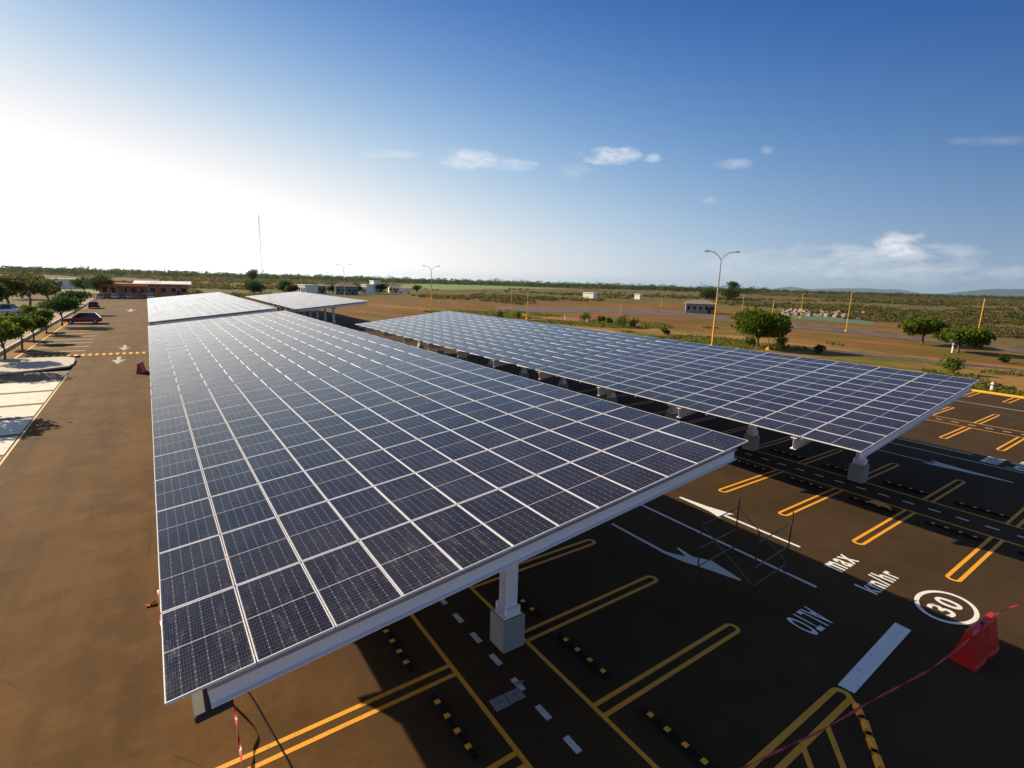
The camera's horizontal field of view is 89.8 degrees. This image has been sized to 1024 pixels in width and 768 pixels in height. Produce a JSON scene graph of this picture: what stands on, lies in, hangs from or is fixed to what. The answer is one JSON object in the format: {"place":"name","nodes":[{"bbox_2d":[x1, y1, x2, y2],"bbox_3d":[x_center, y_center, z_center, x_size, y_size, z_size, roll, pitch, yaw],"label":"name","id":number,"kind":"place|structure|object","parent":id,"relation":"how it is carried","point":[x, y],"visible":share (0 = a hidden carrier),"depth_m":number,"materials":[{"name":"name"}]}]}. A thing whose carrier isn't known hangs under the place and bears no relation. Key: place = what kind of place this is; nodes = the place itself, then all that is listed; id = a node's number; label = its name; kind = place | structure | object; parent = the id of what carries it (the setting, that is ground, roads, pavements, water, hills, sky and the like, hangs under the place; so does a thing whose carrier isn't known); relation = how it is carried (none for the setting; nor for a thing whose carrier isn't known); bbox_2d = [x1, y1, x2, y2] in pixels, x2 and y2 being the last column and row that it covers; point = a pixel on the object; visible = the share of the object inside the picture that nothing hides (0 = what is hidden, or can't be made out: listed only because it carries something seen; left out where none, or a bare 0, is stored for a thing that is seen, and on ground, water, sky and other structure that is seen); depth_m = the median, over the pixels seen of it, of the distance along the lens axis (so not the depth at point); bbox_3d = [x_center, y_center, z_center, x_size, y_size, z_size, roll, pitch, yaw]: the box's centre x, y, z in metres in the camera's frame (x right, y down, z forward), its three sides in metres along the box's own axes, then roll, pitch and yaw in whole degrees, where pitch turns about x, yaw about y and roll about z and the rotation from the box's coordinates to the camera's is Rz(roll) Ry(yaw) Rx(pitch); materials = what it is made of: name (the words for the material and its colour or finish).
{"place":"outdoors","nodes":[
{"label":"outdoors","id":0,"kind":"place"},
{"bbox_2d":[0,298,95,349],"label":"side street","id":1,"kind":"structure","parent":0,"point":[9,342],"depth_m":86.13,"materials":[{"name":"grey asphalt"}]},
{"bbox_2d":[19,304,38,315],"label":"street tree","id":2,"kind":"object","parent":1,"relation":"on","point":[26,309],"visible":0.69,"depth_m":69.90,"materials":[{"name":"green plant"}]},
{"bbox_2d":[19,289,98,294],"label":"dry field","id":3,"kind":"structure","parent":0,"point":[92,292],"depth_m":207.41,"materials":[{"name":"plant"}]},
{"bbox_2d":[297,284,317,293],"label":"building","id":4,"kind":"structure","parent":0,"point":[309,288],"depth_m":238.53,"materials":[{"name":"white paint"}]},
{"bbox_2d":[318,285,325,292],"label":"building","id":5,"kind":"structure","parent":0,"point":[321,288],"depth_m":268.19,"materials":[{"name":"white paint"}]},
{"bbox_2d":[335,283,357,294],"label":"building","id":6,"kind":"structure","parent":0,"point":[351,289],"depth_m":257.11,"materials":[{"name":"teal paint"}]},
{"bbox_2d":[360,284,374,293],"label":"building","id":7,"kind":"structure","parent":0,"point":[367,288],"depth_m":281.12,"materials":[{"name":"white paint"}]},
{"bbox_2d":[369,280,379,293],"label":"building","id":8,"kind":"structure","parent":0,"point":[375,282],"depth_m":284.83,"materials":[{"name":"white paint"}]},
{"bbox_2d":[388,285,398,292],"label":"building","id":9,"kind":"structure","parent":0,"point":[394,288],"depth_m":319.34,"materials":[{"name":"white paint"}]},
{"bbox_2d":[360,303,509,315],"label":"dirt path","id":10,"kind":"structure","parent":0,"point":[395,306],"depth_m":158.16,"materials":[{"name":"brown soil"}]},
{"bbox_2d":[397,284,570,289],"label":"crop field","id":11,"kind":"structure","parent":0,"point":[445,287],"depth_m":735.71,"materials":[{"name":"green plant"}]},
{"bbox_2d":[0,267,1023,461],"bbox_3d":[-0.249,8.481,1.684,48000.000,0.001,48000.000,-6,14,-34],"label":"ground","id":12,"kind":"structure","parent":0,"point":[38,298],"depth_m":336.75,"materials":[{"name":"soil"}]},
{"bbox_2d":[0,282,12,301],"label":"tree","id":13,"kind":"object","parent":12,"relation":"on","point":[3,291],"visible":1,"depth_m":97.66,"materials":[{"name":"green plant"}]},
{"bbox_2d":[0,304,19,314],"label":"parked car","id":14,"kind":"object","parent":12,"relation":"on","point":[7,309],"visible":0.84,"depth_m":94.62,"materials":[{"name":"white paint"}]},
{"bbox_2d":[0,275,39,303],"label":"tree","id":15,"kind":"object","parent":12,"relation":"on","point":[16,285],"visible":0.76,"depth_m":106.72,"materials":[{"name":"green plant"}]},
{"bbox_2d":[7,271,57,305],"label":"tree","id":16,"kind":"object","parent":12,"relation":"on","point":[37,287],"visible":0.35,"depth_m":119.51,"materials":[{"name":"green plant"}]},
{"bbox_2d":[0,371,68,460],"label":"bay apron","id":17,"kind":"object","parent":12,"relation":"on","point":[32,377],"visible":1,"depth_m":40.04,"materials":[{"name":"beige concrete"}]},
{"bbox_2d":[0,357,74,374],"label":"traffic island","id":18,"kind":"structure","parent":17,"relation":"on","point":[16,366],"depth_m":45.40,"materials":[{"name":"concrete"}]},
{"bbox_2d":[0,322,24,359],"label":"street tree","id":19,"kind":"object","parent":18,"relation":"on","point":[16,332],"visible":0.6,"depth_m":47.02,"materials":[{"name":"green plant"}]},
{"bbox_2d":[0,305,85,354],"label":"kerb","id":20,"kind":"structure","parent":12,"relation":"on","point":[12,345],"depth_m":64.04,"materials":[{"name":"concrete"}]},
{"bbox_2d":[33,276,61,300],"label":"tree","id":21,"kind":"object","parent":12,"relation":"on","point":[58,285],"visible":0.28,"depth_m":127.89,"materials":[{"name":"green plant"}]},
{"bbox_2d":[42,278,98,288],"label":"building","id":22,"kind":"structure","parent":12,"relation":"on","point":[64,282],"depth_m":227.92,"materials":[{"name":"white paint"}]},
{"bbox_2d":[69,276,88,291],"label":"tree","id":23,"kind":"object","parent":12,"relation":"on","point":[77,283],"visible":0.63,"depth_m":185.93,"materials":[{"name":"green plant"}]},
{"bbox_2d":[82,273,115,291],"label":"tree","id":24,"kind":"object","parent":12,"relation":"on","point":[101,279],"visible":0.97,"depth_m":162.26,"materials":[{"name":"green plant"}]},
{"bbox_2d":[98,283,149,295],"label":"building","id":25,"kind":"structure","parent":12,"relation":"on","point":[129,288],"depth_m":167.18,"materials":[{"name":"orange paint"}]},
{"bbox_2d":[133,280,190,296],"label":"building","id":26,"kind":"structure","parent":12,"relation":"on","point":[166,288],"depth_m":181.10,"materials":[{"name":"orange paint"}]},
{"bbox_2d":[245,268,258,281],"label":"tree","id":27,"kind":"object","parent":12,"relation":"on","point":[252,274],"visible":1,"depth_m":517.36,"materials":[{"name":"green plant"}]},
{"bbox_2d":[243,280,266,292],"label":"tree","id":28,"kind":"object","parent":12,"relation":"on","point":[253,287],"visible":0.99,"depth_m":225.90,"materials":[{"name":"green plant"}]},
{"bbox_2d":[277,280,294,292],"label":"tree","id":29,"kind":"object","parent":12,"relation":"on","point":[281,285],"visible":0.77,"depth_m":250.17,"materials":[{"name":"green plant"}]},
{"bbox_2d":[284,285,298,291],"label":"tree","id":30,"kind":"object","parent":12,"relation":"on","point":[291,288],"visible":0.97,"depth_m":233.63,"materials":[{"name":"green plant"}]},
{"bbox_2d":[250,299,493,320],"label":"soil lot","id":31,"kind":"structure","parent":12,"relation":"on","point":[370,313],"depth_m":149.57,"materials":[{"name":"brown soil"}]},
{"bbox_2d":[374,283,388,292],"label":"tree","id":32,"kind":"object","parent":12,"relation":"on","point":[381,287],"visible":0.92,"depth_m":285.70,"materials":[{"name":"green plant"}]},
{"bbox_2d":[0,263,770,293],"bbox_3d":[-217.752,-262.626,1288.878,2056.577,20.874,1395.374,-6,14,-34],"label":"woodland","id":33,"kind":"object","parent":12,"relation":"on","point":[122,272],"visible":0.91,"depth_m":991.68,"materials":[{"name":"green plant"}]},
{"bbox_2d":[0,298,1023,767],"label":"parking lot","id":34,"kind":"structure","parent":12,"relation":"on","point":[714,664],"depth_m":13.02,"materials":[{"name":"brown asphalt"}]},
{"bbox_2d":[0,306,88,358],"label":"tree bed","id":35,"kind":"object","parent":34,"relation":"on","point":[17,350],"visible":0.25,"depth_m":62.08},
{"bbox_2d":[0,317,18,333],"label":"street tree","id":36,"kind":"object","parent":35,"relation":"on","point":[4,327],"visible":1,"depth_m":43.63,"materials":[{"name":"green plant"}]},
{"bbox_2d":[0,313,36,349],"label":"street tree","id":37,"kind":"object","parent":35,"relation":"on","point":[27,323],"visible":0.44,"depth_m":53.22,"materials":[{"name":"green plant"}]},
{"bbox_2d":[24,313,50,341],"bbox_3d":[-56.002,-6.464,59.609,3.338,3.434,3.028,1,11,-5],"label":"street tree","id":38,"kind":"object","parent":35,"relation":"on","point":[41,323],"visible":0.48,"depth_m":59.84,"materials":[{"name":"green plant"}]},
{"bbox_2d":[30,308,55,333],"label":"street tree","id":39,"kind":"object","parent":35,"relation":"on","point":[47,314],"visible":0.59,"depth_m":67.28,"materials":[{"name":"green plant"}]},
{"bbox_2d":[36,296,82,325],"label":"street tree","id":40,"kind":"object","parent":35,"relation":"on","point":[62,304],"visible":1,"depth_m":76.49,"materials":[{"name":"green plant"}]},
{"bbox_2d":[51,288,94,313],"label":"street tree","id":41,"kind":"object","parent":35,"relation":"on","point":[82,296],"visible":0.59,"depth_m":98.07,"materials":[{"name":"green plant"}]},
{"bbox_2d":[63,312,102,323],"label":"parked car","id":42,"kind":"object","parent":34,"relation":"on","point":[94,317],"visible":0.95,"depth_m":82.16,"materials":[{"name":"red paint"}]},
{"bbox_2d":[88,301,99,308],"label":"parked car","id":43,"kind":"object","parent":34,"relation":"on","point":[93,304],"visible":1,"depth_m":114.49,"materials":[{"name":"black paint"}]},
{"bbox_2d":[136,361,146,373],"bbox_3d":[-31.745,-1.445,43.919,0.520,0.900,1.440,-4,12,-25],"label":"road barrier","id":44,"kind":"object","parent":34,"relation":"on","point":[141,369],"visible":1,"depth_m":43.41,"materials":[{"name":"plastic"}]},
{"bbox_2d":[147,292,274,325],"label":"solar carport","id":45,"kind":"object","parent":34,"relation":"on","point":[179,308],"visible":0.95,"depth_m":65.30,"materials":[{"name":"white glass"}]},
{"bbox_2d":[245,291,366,324],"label":"solar carport","id":46,"kind":"object","parent":34,"relation":"on","point":[297,302],"visible":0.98,"depth_m":97.55,"materials":[{"name":"white glass"}]},
{"bbox_2d":[380,626,413,672],"bbox_3d":[-2.720,6.155,12.021,0.150,0.083,1.700,-6,14,-34],"label":"wheel stop","id":47,"kind":"object","parent":34,"relation":"on","point":[399,653],"visible":0.95,"depth_m":11.89,"materials":[{"name":"black rubber"}]},
{"bbox_2d":[148,310,747,723],"bbox_3d":[-14.260,-0.343,30.894,12.173,4.826,52.741,-6,14,-34],"label":"solar carport","id":48,"kind":"object","parent":34,"relation":"on","point":[427,478],"visible":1,"depth_m":11.88,"materials":[{"name":"blue glass"}]},
{"bbox_2d":[157,590,242,767],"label":"barricade tape","id":49,"kind":"object","parent":48,"relation":"hanging from","point":[238,738],"visible":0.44,"depth_m":9.66,"materials":[{"name":"red plastic"}]},
{"bbox_2d":[247,692,291,767],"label":"black cable","id":50,"kind":"object","parent":48,"relation":"hanging from","point":[278,743],"visible":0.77,"depth_m":9.73,"materials":[{"name":"rubber"}]},
{"bbox_2d":[429,693,477,760],"bbox_3d":[-1.163,6.607,9.974,0.150,0.083,1.700,-6,14,-35],"label":"wheel stop","id":51,"kind":"object","parent":34,"relation":"on","point":[463,741],"visible":1,"depth_m":9.86,"materials":[{"name":"black rubber"}]},
{"bbox_2d":[489,694,510,711],"bbox_3d":[-0.248,6.548,10.559,0.342,0.024,0.316,-5,13,-31],"label":"concrete cover","id":52,"kind":"object","parent":34,"relation":"on","point":[500,702],"visible":1,"depth_m":10.55,"materials":[{"name":"concrete"}]},
{"bbox_2d":[504,687,525,703],"bbox_3d":[0.061,6.517,10.761,0.352,0.024,0.295,-5,13,-31],"label":"concrete cover","id":53,"kind":"object","parent":34,"relation":"on","point":[514,695],"visible":1,"depth_m":10.74,"materials":[{"name":"concrete"}]},
{"bbox_2d":[517,594,539,616],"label":"wheel stop","id":54,"kind":"object","parent":34,"relation":"on","point":[528,607],"visible":0.54,"depth_m":13.63,"materials":[{"name":"black rubber"}]},
{"bbox_2d":[557,633,612,680],"bbox_3d":[1.659,6.303,11.921,0.150,0.083,1.700,-7,14,-36],"label":"wheel stop","id":55,"kind":"object","parent":34,"relation":"on","point":[590,662],"visible":1,"depth_m":11.82,"materials":[{"name":"black rubber"}]},
{"bbox_2d":[356,311,978,482],"bbox_3d":[1.778,-2.026,42.223,12.167,4.639,52.741,-6,14,-34],"label":"solar carport","id":56,"kind":"object","parent":34,"relation":"on","point":[863,411],"visible":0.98,"depth_m":27.44,"materials":[{"name":"blue glass"}]},
{"bbox_2d":[639,705,714,767],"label":"wheel stop","id":57,"kind":"object","parent":34,"relation":"on","point":[684,746],"visible":1,"depth_m":9.77,"materials":[{"name":"black rubber"}]},
{"bbox_2d":[694,497,793,595],"bbox_3d":[7.038,4.800,15.504,2.528,1.944,1.651,-7,14,-38],"label":"scaffold frame","id":58,"kind":"object","parent":34,"relation":"on","point":[755,566],"visible":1,"depth_m":15.46,"materials":[{"name":"metal"}]},
{"bbox_2d":[734,460,768,471],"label":"wheel stop","id":59,"kind":"object","parent":34,"relation":"on","point":[753,466],"visible":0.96,"depth_m":25.00,"materials":[{"name":"black rubber"}]},
{"bbox_2d":[771,449,804,459],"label":"wheel stop","id":60,"kind":"object","parent":34,"relation":"on","point":[795,456],"visible":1,"depth_m":26.90,"materials":[{"name":"black rubber"}]},
{"bbox_2d":[787,476,826,490],"bbox_3d":[13.175,4.443,22.990,0.150,0.083,1.700,-6,14,-34],"label":"wheel stop","id":61,"kind":"object","parent":34,"relation":"on","point":[806,483],"visible":1,"depth_m":22.92,"materials":[{"name":"black rubber"}]},
{"bbox_2d":[822,463,847,472],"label":"wheel stop","id":62,"kind":"object","parent":34,"relation":"on","point":[833,467],"visible":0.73,"depth_m":25.06,"materials":[{"name":"black rubber"}]},
{"bbox_2d":[852,703,865,717],"bbox_3d":[7.154,6.719,10.586,0.160,0.090,0.300,4,12,13],"label":"kerb stud","id":63,"kind":"object","parent":34,"relation":"on","point":[860,713],"visible":0.9,"depth_m":10.52,"materials":[{"name":"yellow plastic"}]},
{"bbox_2d":[860,719,872,734],"bbox_3d":[7.040,6.794,10.192,0.160,0.090,0.300,6,12,21],"label":"kerb stud","id":64,"kind":"object","parent":34,"relation":"on","point":[865,725],"visible":1,"depth_m":10.14,"materials":[{"name":"yellow plastic"}]},
{"bbox_2d":[865,736,878,752],"bbox_3d":[6.886,6.865,9.810,0.160,0.090,0.300,6,12,20],"label":"kerb stud","id":65,"kind":"object","parent":34,"relation":"on","point":[871,744],"visible":1,"depth_m":9.77,"materials":[{"name":"yellow plastic"}]},
{"bbox_2d":[849,496,897,513],"bbox_3d":[14.670,4.902,20.900,0.150,0.083,1.700,-6,14,-34],"label":"wheel stop","id":66,"kind":"object","parent":34,"relation":"on","point":[874,505],"visible":1,"depth_m":20.82,"materials":[{"name":"black rubber"}]},
{"bbox_2d":[872,754,884,767],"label":"kerb stud","id":67,"kind":"object","parent":34,"relation":"on","point":[877,760],"visible":1,"depth_m":9.41,"materials":[{"name":"yellow plastic"}]},
{"bbox_2d":[882,480,928,494],"bbox_3d":[17.460,4.601,22.826,0.150,0.083,1.700,-6,13,-33],"label":"wheel stop","id":68,"kind":"object","parent":34,"relation":"on","point":[904,487],"visible":1,"depth_m":22.75,"materials":[{"name":"black rubber"}]},
{"bbox_2d":[924,520,983,541],"bbox_3d":[16.148,5.362,18.798,0.150,0.083,1.700,-6,14,-34],"label":"wheel stop","id":69,"kind":"object","parent":34,"relation":"on","point":[954,531],"visible":1,"depth_m":18.73,"materials":[{"name":"black rubber"}]},
{"bbox_2d":[950,612,999,671],"bbox_3d":[11.169,6.089,12.303,1.440,0.900,0.520,-5,13,-31],"label":"road barrier","id":70,"kind":"object","parent":34,"relation":"on","point":[976,651],"visible":0.92,"depth_m":12.03,"materials":[{"name":"plastic"}]},
{"bbox_2d":[741,623,987,767],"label":"barricade tape","id":71,"kind":"object","parent":70,"relation":"attached to","point":[861,706],"visible":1,"depth_m":10.31,"materials":[{"name":"red plastic"}]},
{"bbox_2d":[991,601,1023,621],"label":"barricade tape","id":72,"kind":"object","parent":70,"relation":"attached to","point":[1001,611],"visible":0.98,"depth_m":13.03,"materials":[{"name":"red plastic"}]},
{"bbox_2d":[954,501,1009,518],"bbox_3d":[18.914,5.064,20.708,0.150,0.083,1.700,-6,14,-35],"label":"wheel stop","id":73,"kind":"object","parent":34,"relation":"on","point":[982,510],"visible":1,"depth_m":20.64,"materials":[{"name":"black rubber"}]},
{"bbox_2d":[0,271,1023,306],"bbox_3d":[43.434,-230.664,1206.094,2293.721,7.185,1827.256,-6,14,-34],"label":"scrub","id":74,"kind":"object","parent":12,"relation":"on","point":[980,302],"visible":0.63,"depth_m":669.84,"materials":[{"name":"green plant"}]},
{"bbox_2d":[114,279,1023,325],"bbox_3d":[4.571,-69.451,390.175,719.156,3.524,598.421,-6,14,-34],"label":"scrubland","id":75,"kind":"structure","parent":12,"relation":"on","point":[876,313],"depth_m":254.31,"materials":[{"name":"green plant"}]},
{"bbox_2d":[582,292,597,298],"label":"cabin","id":76,"kind":"object","parent":12,"relation":"on","point":[590,294],"visible":0.89,"depth_m":322.90,"materials":[{"name":"white paint"}]},
{"bbox_2d":[699,287,718,299],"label":"tree","id":77,"kind":"object","parent":12,"relation":"on","point":[706,293],"visible":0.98,"depth_m":357.99,"materials":[{"name":"green plant"}]},
{"bbox_2d":[422,309,1023,396],"bbox_3d":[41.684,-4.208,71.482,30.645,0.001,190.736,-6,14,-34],"label":"dirt verge","id":78,"kind":"structure","parent":12,"relation":"on","point":[1017,381],"depth_m":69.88,"materials":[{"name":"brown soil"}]},
{"bbox_2d":[616,314,629,325],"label":"shrub","id":79,"kind":"object","parent":78,"relation":"on","point":[621,320],"visible":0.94,"depth_m":106.22,"materials":[{"name":"green plant"}]},
{"bbox_2d":[704,250,739,344],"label":"street lamp","id":80,"kind":"object","parent":78,"relation":"on","point":[713,332],"visible":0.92,"depth_m":73.81,"materials":[{"name":"metal"}]},
{"bbox_2d":[744,336,756,346],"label":"shrub","id":81,"kind":"object","parent":78,"relation":"on","point":[752,340],"visible":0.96,"depth_m":77.64,"materials":[{"name":"green plant"}]},
{"bbox_2d":[728,306,792,346],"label":"tree","id":82,"kind":"object","parent":78,"relation":"on","point":[758,323],"visible":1,"depth_m":73.60,"materials":[{"name":"green plant"}]},
{"bbox_2d":[772,336,787,346],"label":"shrub","id":83,"kind":"object","parent":78,"relation":"on","point":[781,341],"visible":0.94,"depth_m":77.76,"materials":[{"name":"green plant"}]},
{"bbox_2d":[813,344,826,353],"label":"shrub","id":84,"kind":"object","parent":78,"relation":"on","point":[819,348],"visible":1,"depth_m":71.39,"materials":[{"name":"green plant"}]},
{"bbox_2d":[936,355,965,373],"bbox_3d":[48.625,-2.078,56.810,2.354,2.012,2.221,5,12,16],"label":"shrub","id":85,"kind":"object","parent":78,"relation":"on","point":[952,363],"visible":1,"depth_m":56.62,"materials":[{"name":"green plant"}]},
{"bbox_2d":[719,287,742,298],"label":"tree","id":86,"kind":"object","parent":12,"relation":"on","point":[731,293],"visible":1,"depth_m":377.51,"materials":[{"name":"green plant"}]},
{"bbox_2d":[725,281,740,289],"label":"tree","id":87,"kind":"object","parent":12,"relation":"on","point":[732,284],"visible":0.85,"depth_m":583.63,"materials":[{"name":"green plant"}]},
{"bbox_2d":[781,309,865,318],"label":"rubble","id":88,"kind":"object","parent":12,"relation":"on","point":[804,312],"visible":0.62,"depth_m":182.07,"materials":[{"name":"grey stone"}]},
{"bbox_2d":[778,310,882,326],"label":"turf strip","id":89,"kind":"object","parent":12,"relation":"on","point":[838,320],"visible":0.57,"depth_m":158.43,"materials":[{"name":"green plant"}]},
{"bbox_2d":[750,288,1023,299],"bbox_3d":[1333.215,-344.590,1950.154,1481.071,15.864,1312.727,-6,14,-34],"label":"woodland","id":90,"kind":"object","parent":12,"relation":"on","point":[1010,297],"visible":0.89,"depth_m":1481.81,"materials":[{"name":"green plant"}]},
{"bbox_2d":[942,320,1023,337],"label":"dry brush","id":91,"kind":"object","parent":12,"relation":"on","point":[1012,332],"visible":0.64,"depth_m":124.89,"materials":[{"name":"green plant"}]},
{"bbox_2d":[971,389,1023,398],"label":"kerb","id":92,"kind":"structure","parent":12,"relation":"on","point":[996,393],"depth_m":45.08,"materials":[{"name":"yellow paint"}]},
{"bbox_2d":[0,0,1023,294],"label":"sky","id":93,"kind":"structure","parent":0,"point":[827,144],"materials":[{"name":"blue"}]},
{"bbox_2d":[445,301,1023,367],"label":"dirt field","id":94,"kind":"structure","parent":0,"point":[907,347],"depth_m":106.28,"materials":[{"name":"soil"}]},
{"bbox_2d":[685,300,717,313],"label":"shed","id":95,"kind":"structure","parent":94,"relation":"on","point":[701,306],"depth_m":174.68,"materials":[{"name":"white paint"}]},
{"bbox_2d":[897,316,950,344],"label":"tree","id":96,"kind":"object","parent":94,"relation":"on","point":[929,325],"visible":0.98,"depth_m":86.95,"materials":[{"name":"green plant"}]},
{"bbox_2d":[932,326,997,352],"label":"tree","id":97,"kind":"object","parent":94,"relation":"on","point":[979,338],"visible":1,"depth_m":75.68,"materials":[{"name":"green plant"}]},
{"bbox_2d":[998,354,1011,362],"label":"shrub","id":98,"kind":"object","parent":94,"relation":"on","point":[1003,358],"visible":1,"depth_m":67.64,"materials":[{"name":"green plant"}]},
{"bbox_2d":[495,306,1023,352],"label":"old road","id":99,"kind":"structure","parent":0,"point":[807,326],"depth_m":150.35,"materials":[{"name":"grey asphalt"}]},
{"bbox_2d":[771,287,920,293],"bbox_3d":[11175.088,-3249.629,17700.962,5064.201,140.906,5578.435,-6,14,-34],"label":"mountain range","id":100,"kind":"structure","parent":0,"point":[863,290],"depth_m":16697.04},
{"bbox_2d":[776,345,1023,370],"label":"side track","id":101,"kind":"structure","parent":0,"point":[885,356],"depth_m":69.72,"materials":[{"name":"soil"}]},
{"bbox_2d":[945,289,1023,296],"bbox_3d":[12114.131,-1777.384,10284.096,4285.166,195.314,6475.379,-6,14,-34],"label":"mountain range","id":102,"kind":"structure","parent":0,"point":[1005,292],"depth_m":11032.87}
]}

